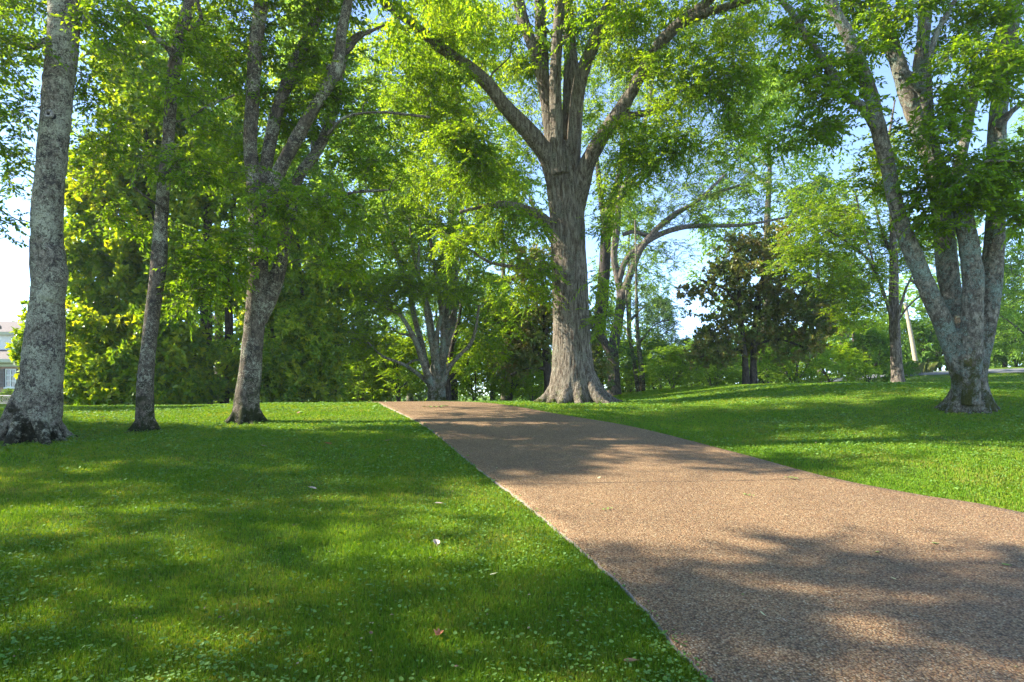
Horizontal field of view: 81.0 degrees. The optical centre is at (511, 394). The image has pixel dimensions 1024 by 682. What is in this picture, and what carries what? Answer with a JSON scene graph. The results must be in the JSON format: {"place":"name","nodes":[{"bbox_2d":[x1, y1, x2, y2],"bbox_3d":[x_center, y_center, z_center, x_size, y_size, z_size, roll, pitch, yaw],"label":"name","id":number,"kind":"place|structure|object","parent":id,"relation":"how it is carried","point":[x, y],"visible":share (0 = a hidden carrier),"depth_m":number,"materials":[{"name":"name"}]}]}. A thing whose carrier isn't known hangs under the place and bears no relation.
{"place":"outdoors","nodes":[
{"label":"outdoors","id":0,"kind":"place"},
{"bbox_2d":[0,366,1023,681],"bbox_3d":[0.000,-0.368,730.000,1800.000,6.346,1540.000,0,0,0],"label":"ground","id":1,"kind":"structure","parent":0,"point":[488,492],"depth_m":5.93,"materials":[{"name":"green plant"}]},
{"bbox_2d":[0,395,10,403],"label":"railing","id":2,"kind":"object","parent":1,"relation":"on","point":[3,398],"visible":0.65,"depth_m":37.08,"materials":[{"name":"white metal"}]},
{"bbox_2d":[0,388,13,405],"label":"foundation shrub","id":3,"kind":"object","parent":1,"relation":"on","point":[8,391],"visible":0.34,"depth_m":39.10,"materials":[{"name":"green plant"}]},
{"bbox_2d":[0,321,70,404],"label":"brick house","id":4,"kind":"structure","parent":1,"relation":"on","point":[8,369],"depth_m":42.00,"materials":[{"name":"white"}]},
{"bbox_2d":[3,369,15,388],"bbox_3d":[-35.052,-1.128,41.950,0.895,1.385,0.140,0,0,0],"label":"window","id":5,"kind":"structure","parent":4,"relation":"in","point":[10,381],"depth_m":41.98,"materials":[{"name":"white paint"}]},
{"bbox_2d":[0,0,156,446],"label":"lichen tree","id":6,"kind":"object","parent":1,"relation":"on","point":[33,410],"visible":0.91,"depth_m":10.76,"materials":[{"name":"grey plant"}]},
{"bbox_2d":[4,15,243,405],"bbox_3d":[-15.832,-7.322,24.366,9.188,16.775,6.014,0,0,0],"label":"magnolia","id":7,"kind":"object","parent":1,"relation":"on","point":[104,328],"visible":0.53,"depth_m":23.31,"materials":[{"name":"green plant"}]},
{"bbox_2d":[25,0,290,358],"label":"background tree","id":8,"kind":"object","parent":1,"relation":"on","point":[229,119],"visible":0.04,"depth_m":34.19,"materials":[{"name":"green plant"}]},
{"bbox_2d":[170,103,267,403],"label":"background tree","id":9,"kind":"object","parent":1,"relation":"on","point":[219,324],"visible":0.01,"depth_m":33.74,"materials":[{"name":"green plant"}]},
{"bbox_2d":[73,0,376,432],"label":"slim tree","id":10,"kind":"object","parent":1,"relation":"on","point":[178,43],"visible":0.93,"depth_m":12.09,"materials":[{"name":"green plant"}]},
{"bbox_2d":[169,44,324,404],"bbox_3d":[-11.099,-7.443,25.525,6.962,16.631,5.082,0,0,31],"label":"twin magnolia","id":11,"kind":"object","parent":1,"relation":"on","point":[229,369],"visible":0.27,"depth_m":24.82,"materials":[{"name":"green plant"}]},
{"bbox_2d":[215,365,280,403],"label":"shrub","id":12,"kind":"object","parent":1,"relation":"on","point":[226,393],"visible":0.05,"depth_m":25.79,"materials":[{"name":"green plant"}]},
{"bbox_2d":[138,0,434,425],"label":"many limbed tree","id":13,"kind":"object","parent":1,"relation":"on","point":[263,285],"visible":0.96,"depth_m":13.42,"materials":[{"name":"green plant"}]},
{"bbox_2d":[196,140,376,369],"bbox_3d":[-12.057,-6.522,33.600,10.275,15.019,10.276,0,0,13],"label":"background tree","id":14,"kind":"object","parent":1,"relation":"on","point":[293,169],"visible":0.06,"depth_m":32.72,"materials":[{"name":"green plant"}]},
{"bbox_2d":[240,196,367,402],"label":"spreading magnolia","id":15,"kind":"object","parent":1,"relation":"on","point":[301,318],"visible":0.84,"depth_m":24.07,"materials":[{"name":"green plant"}]},
{"bbox_2d":[185,0,434,401],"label":"background tree","id":16,"kind":"object","parent":1,"relation":"on","point":[319,182],"visible":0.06,"depth_m":34.60,"materials":[{"name":"green plant"}]},
{"bbox_2d":[318,368,363,401],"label":"shrub","id":17,"kind":"object","parent":1,"relation":"on","point":[354,400],"visible":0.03,"depth_m":32.98,"materials":[{"name":"green plant"}]},
{"bbox_2d":[328,269,401,401],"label":"background tree","id":18,"kind":"object","parent":1,"relation":"on","point":[365,304],"visible":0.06,"depth_m":39.15,"materials":[{"name":"green plant"}]},
{"bbox_2d":[301,116,430,399],"bbox_3d":[-11.021,-10.051,44.233,11.065,22.305,11.559,0,0,-28],"label":"background tree","id":19,"kind":"object","parent":1,"relation":"on","point":[341,174],"visible":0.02,"depth_m":43.25,"materials":[{"name":"green plant"}]},
{"bbox_2d":[332,347,407,401],"bbox_3d":[-7.460,-0.788,30.093,5.150,3.348,3.874,0,0,-45],"label":"shrub","id":20,"kind":"object","parent":1,"relation":"on","point":[371,374],"visible":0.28,"depth_m":29.50,"materials":[{"name":"green plant"}]},
{"bbox_2d":[332,334,426,401],"bbox_3d":[-9.077,-1.369,36.415,6.722,4.691,6.348,0,0,33],"label":"shrub","id":21,"kind":"object","parent":1,"relation":"on","point":[381,376],"visible":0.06,"depth_m":36.09,"materials":[{"name":"green plant"}]},
{"bbox_2d":[343,327,447,401],"bbox_3d":[-6.016,-1.286,28.628,5.805,4.051,5.482,0,0,-29],"label":"shrub","id":22,"kind":"object","parent":1,"relation":"on","point":[409,349],"visible":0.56,"depth_m":28.52,"materials":[{"name":"green plant"}]},
{"bbox_2d":[370,306,429,401],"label":"background tree","id":23,"kind":"object","parent":1,"relation":"on","point":[397,318],"visible":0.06,"depth_m":51.53,"materials":[{"name":"green plant"}]},
{"bbox_2d":[372,220,438,400],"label":"background tree","id":24,"kind":"object","parent":1,"relation":"on","point":[408,398],"visible":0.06,"depth_m":59.69,"materials":[{"name":"green plant"}]},
{"bbox_2d":[327,154,509,400],"bbox_3d":[-4.341,-4.785,26.311,8.552,10.720,5.965,0,0,0],"label":"fan stemmed tree","id":25,"kind":"object","parent":1,"relation":"on","point":[435,376],"visible":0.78,"depth_m":25.82,"materials":[{"name":"green plant"}]},
{"bbox_2d":[373,271,485,388],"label":"background tree","id":26,"kind":"object","parent":1,"relation":"on","point":[436,308],"visible":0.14,"depth_m":44.91,"materials":[{"name":"green plant"}]},
{"bbox_2d":[434,628,443,634],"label":"fallen leaf","id":27,"kind":"object","parent":1,"relation":"on","point":[438,632],"visible":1,"depth_m":3.61,"materials":[{"name":"brown plant"}]},
{"bbox_2d":[342,0,550,399],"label":"background tree","id":28,"kind":"object","parent":1,"relation":"on","point":[447,312],"visible":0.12,"depth_m":35.37,"materials":[{"name":"green plant"}]},
{"bbox_2d":[423,330,531,400],"bbox_3d":[-1.415,-1.514,32.586,6.110,4.264,5.771,0,0,37],"label":"shrub","id":29,"kind":"object","parent":1,"relation":"on","point":[476,392],"visible":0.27,"depth_m":32.29,"materials":[{"name":"green plant"}]},
{"bbox_2d":[445,282,535,399],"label":"slender tree","id":30,"kind":"object","parent":1,"relation":"on","point":[475,354],"visible":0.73,"depth_m":28.07,"materials":[{"name":"green plant"}]},
{"bbox_2d":[439,273,542,400],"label":"background tree","id":31,"kind":"object","parent":1,"relation":"on","point":[473,378],"visible":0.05,"depth_m":39.84,"materials":[{"name":"green plant"}]},
{"bbox_2d":[460,168,551,400],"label":"background tree","id":32,"kind":"object","parent":1,"relation":"on","point":[504,398],"visible":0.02,"depth_m":49.12,"materials":[{"name":"green plant"}]},
{"bbox_2d":[477,355,543,400],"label":"shrub","id":33,"kind":"object","parent":1,"relation":"on","point":[527,391],"visible":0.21,"depth_m":35.28,"materials":[{"name":"green plant"}]},
{"bbox_2d":[0,381,1023,681],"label":"clover","id":34,"kind":"object","parent":1,"relation":"on","point":[284,409],"visible":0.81,"depth_m":7.44,"materials":[{"name":"green plant"}]},
{"bbox_2d":[1,383,1023,681],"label":"leaf litter","id":35,"kind":"object","parent":1,"relation":"on","point":[525,531],"visible":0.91,"depth_m":5.25,"materials":[{"name":"brown plant"}]},
{"bbox_2d":[12,271,1023,402],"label":"woodland","id":36,"kind":"object","parent":1,"relation":"on","point":[848,339],"visible":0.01,"depth_m":84.87,"materials":[{"name":"green plant"}]},
{"bbox_2d":[503,369,543,400],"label":"shrub","id":37,"kind":"object","parent":1,"relation":"on","point":[533,382],"visible":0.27,"depth_m":39.62,"materials":[{"name":"green plant"}]},
{"bbox_2d":[477,242,618,391],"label":"tree","id":38,"kind":"object","parent":1,"relation":"on","point":[528,355],"visible":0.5,"depth_m":30.17,"materials":[{"name":"green plant"}]},
{"bbox_2d":[302,0,831,403],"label":"oak","id":39,"kind":"object","parent":1,"relation":"on","point":[567,170],"visible":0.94,"depth_m":18.58,"materials":[{"name":"green plant"}]},
{"bbox_2d":[590,302,634,385],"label":"background tree","id":40,"kind":"object","parent":1,"relation":"on","point":[601,349],"visible":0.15,"depth_m":46.99,"materials":[{"name":"green plant"}]},
{"bbox_2d":[561,44,685,380],"bbox_3d":[8.063,-13.710,47.422,11.916,28.495,4.694,0,0,-8],"label":"leaning tree","id":41,"kind":"object","parent":1,"relation":"on","point":[604,265],"visible":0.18,"depth_m":47.00,"materials":[{"name":"green plant"}]},
{"bbox_2d":[587,186,676,391],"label":"background tree","id":42,"kind":"object","parent":1,"relation":"on","point":[641,258],"visible":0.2,"depth_m":61.19,"materials":[{"name":"green plant"}]},
{"bbox_2d":[603,337,661,391],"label":"shrub","id":43,"kind":"object","parent":1,"relation":"on","point":[624,390],"visible":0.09,"depth_m":53.46,"materials":[{"name":"green plant"}]},
{"bbox_2d":[607,360,658,391],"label":"shrub","id":44,"kind":"object","parent":1,"relation":"on","point":[628,386],"visible":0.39,"depth_m":46.24,"materials":[{"name":"green plant"}]},
{"bbox_2d":[604,220,688,391],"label":"feathery conifer","id":45,"kind":"object","parent":1,"relation":"on","point":[639,381],"visible":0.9,"depth_m":41.92,"materials":[{"name":"green plant"}]},
{"bbox_2d":[620,333,688,389],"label":"shrub","id":46,"kind":"object","parent":1,"relation":"on","point":[648,351],"visible":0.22,"depth_m":49.40,"materials":[{"name":"green plant"}]},
{"bbox_2d":[629,293,692,388],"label":"background tree","id":47,"kind":"object","parent":1,"relation":"on","point":[673,331],"visible":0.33,"depth_m":57.46,"materials":[{"name":"green plant"}]},
{"bbox_2d":[634,343,710,389],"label":"shrub","id":48,"kind":"object","parent":1,"relation":"on","point":[668,353],"visible":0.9,"depth_m":39.46,"materials":[{"name":"green plant"}]},
{"bbox_2d":[677,335,698,386],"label":"background tree","id":49,"kind":"object","parent":1,"relation":"on","point":[685,345],"visible":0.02,"depth_m":63.77,"materials":[{"name":"green plant"}]},
{"bbox_2d":[582,0,805,395],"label":"forked tree","id":50,"kind":"object","parent":1,"relation":"on","point":[653,234],"visible":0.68,"depth_m":43.60,"materials":[{"name":"green plant"}]},
{"bbox_2d":[664,338,736,386],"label":"shrub","id":51,"kind":"object","parent":1,"relation":"on","point":[688,347],"visible":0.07,"depth_m":51.62,"materials":[{"name":"green plant"}]},
{"bbox_2d":[666,354,741,386],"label":"shrub","id":52,"kind":"object","parent":1,"relation":"on","point":[732,375],"visible":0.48,"depth_m":43.51,"materials":[{"name":"green plant"}]},
{"bbox_2d":[704,326,801,384],"bbox_3d":[19.643,-2.886,50.001,9.012,5.859,6.780,0,0,1],"label":"shrub","id":53,"kind":"object","parent":1,"relation":"on","point":[738,361],"visible":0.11,"depth_m":49.02,"materials":[{"name":"green plant"}]},
{"bbox_2d":[675,219,850,383],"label":"dark magnolia","id":54,"kind":"object","parent":1,"relation":"on","point":[785,305],"visible":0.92,"depth_m":32.60,"materials":[{"name":"green plant"}]},
{"bbox_2d":[674,54,873,383],"bbox_3d":[21.218,-14.108,50.323,14.585,28.124,15.236,0,0,-34],"label":"background tree","id":55,"kind":"object","parent":1,"relation":"on","point":[704,243],"visible":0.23,"depth_m":49.02,"materials":[{"name":"green plant"}]},
{"bbox_2d":[731,327,827,382],"bbox_3d":[22.751,-3.375,53.043,8.079,6.567,8.554,0,0,1],"label":"shrub","id":56,"kind":"object","parent":1,"relation":"on","point":[779,368],"depth_m":50.77,"materials":[{"name":"green plant"}]},
{"bbox_2d":[757,328,858,382],"bbox_3d":[17.972,-2.259,38.179,5.569,4.156,7.403,0,0,17],"label":"shrub","id":57,"kind":"object","parent":1,"relation":"on","point":[765,363],"visible":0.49,"depth_m":37.24,"materials":[{"name":"green plant"}]},
{"bbox_2d":[769,171,881,382],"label":"background tree","id":58,"kind":"object","parent":1,"relation":"on","point":[825,183],"visible":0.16,"depth_m":45.50,"materials":[{"name":"green plant"}]},
{"bbox_2d":[787,340,882,382],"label":"shrub","id":59,"kind":"object","parent":1,"relation":"on","point":[842,351],"visible":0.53,"depth_m":39.07,"materials":[{"name":"green plant"}]},
{"bbox_2d":[755,99,957,381],"bbox_3d":[15.991,-6.985,28.039,9.324,13.573,5.194,0,0,-14],"label":"young tree","id":60,"kind":"object","parent":1,"relation":"on","point":[873,270],"visible":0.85,"depth_m":27.55,"materials":[{"name":"green plant"}]},
{"bbox_2d":[811,254,901,373],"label":"background tree","id":61,"kind":"object","parent":1,"relation":"on","point":[880,328],"visible":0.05,"depth_m":62.98,"materials":[{"name":"green plant"}]},
{"bbox_2d":[814,277,903,381],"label":"background tree","id":62,"kind":"object","parent":1,"relation":"on","point":[879,313],"visible":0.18,"depth_m":50.98,"materials":[{"name":"green plant"}]},
{"bbox_2d":[825,327,920,381],"bbox_3d":[27.713,-2.628,45.714,6.628,5.207,5.851,0,0,16],"label":"shrub","id":63,"kind":"object","parent":1,"relation":"on","point":[869,340],"visible":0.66,"depth_m":45.19,"materials":[{"name":"green plant"}]},
{"bbox_2d":[751,0,1023,413],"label":"multi stemmed tree","id":64,"kind":"object","parent":1,"relation":"on","point":[964,317],"visible":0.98,"depth_m":12.05,"materials":[{"name":"green plant"}]},
{"bbox_2d":[860,301,917,360],"bbox_3d":[36.364,-5.504,57.939,6.200,7.488,0.431,0,0,-1],"label":"utility pole","id":65,"kind":"object","parent":1,"relation":"on","point":[912,343],"visible":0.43,"depth_m":57.85,"materials":[{"name":"brown wood"}]},
{"bbox_2d":[887,361,925,375],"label":"ornamental grass","id":66,"kind":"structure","parent":1,"relation":"on","point":[921,366],"depth_m":53.17,"materials":[{"name":"plant"}]},
{"bbox_2d":[879,318,946,370],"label":"shrub","id":67,"kind":"object","parent":1,"relation":"on","point":[927,348],"visible":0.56,"depth_m":61.01,"materials":[{"name":"green plant"}]},
{"bbox_2d":[906,361,937,372],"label":"ornamental grass","id":68,"kind":"object","parent":1,"relation":"on","point":[927,367],"depth_m":54.54,"materials":[{"name":"plant"}]},
{"bbox_2d":[902,313,944,370],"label":"shrub","id":69,"kind":"object","parent":1,"relation":"on","point":[937,355],"visible":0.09,"depth_m":65.69,"materials":[{"name":"green plant"}]},
{"bbox_2d":[912,308,942,370],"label":"background tree","id":70,"kind":"object","parent":1,"relation":"on","point":[939,368],"visible":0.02,"depth_m":70.97,"materials":[{"name":"green plant"}]},
{"bbox_2d":[886,211,1007,370],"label":"background tree","id":71,"kind":"object","parent":1,"relation":"on","point":[916,294],"visible":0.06,"depth_m":62.56,"materials":[{"name":"green plant"}]},
{"bbox_2d":[943,322,1021,367],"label":"shrub","id":72,"kind":"object","parent":1,"relation":"on","point":[995,359],"visible":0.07,"depth_m":58.30,"materials":[{"name":"green plant"}]},
{"bbox_2d":[957,107,1023,327],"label":"background tree","id":73,"kind":"object","parent":1,"relation":"on","point":[1015,249],"visible":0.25,"depth_m":47.55,"materials":[{"name":"green plant"}]},
{"bbox_2d":[989,312,1023,367],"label":"shrub","id":74,"kind":"object","parent":1,"relation":"on","point":[1013,354],"visible":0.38,"depth_m":57.37,"materials":[{"name":"green plant"}]},
{"bbox_2d":[990,263,1023,366],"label":"background tree","id":75,"kind":"object","parent":1,"relation":"on","point":[1020,298],"visible":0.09,"depth_m":62.87,"materials":[{"name":"green plant"}]},
{"bbox_2d":[993,222,1023,362],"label":"background tree","id":76,"kind":"object","parent":1,"relation":"on","point":[1014,324],"visible":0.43,"depth_m":48.15,"materials":[{"name":"green plant"}]},
{"bbox_2d":[0,0,1023,394],"label":"sky","id":77,"kind":"structure","parent":0,"point":[14,261],"materials":[{"name":"blue"}]},
{"bbox_2d":[375,401,1023,681],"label":"driveway","id":78,"kind":"structure","parent":0,"point":[694,511],"depth_m":5.04,"materials":[{"name":"brown gravel"}]},
{"bbox_2d":[824,368,1023,381],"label":"road","id":79,"kind":"structure","parent":0,"point":[989,371],"depth_m":53.00,"materials":[{"name":"grey asphalt"}]}
]}

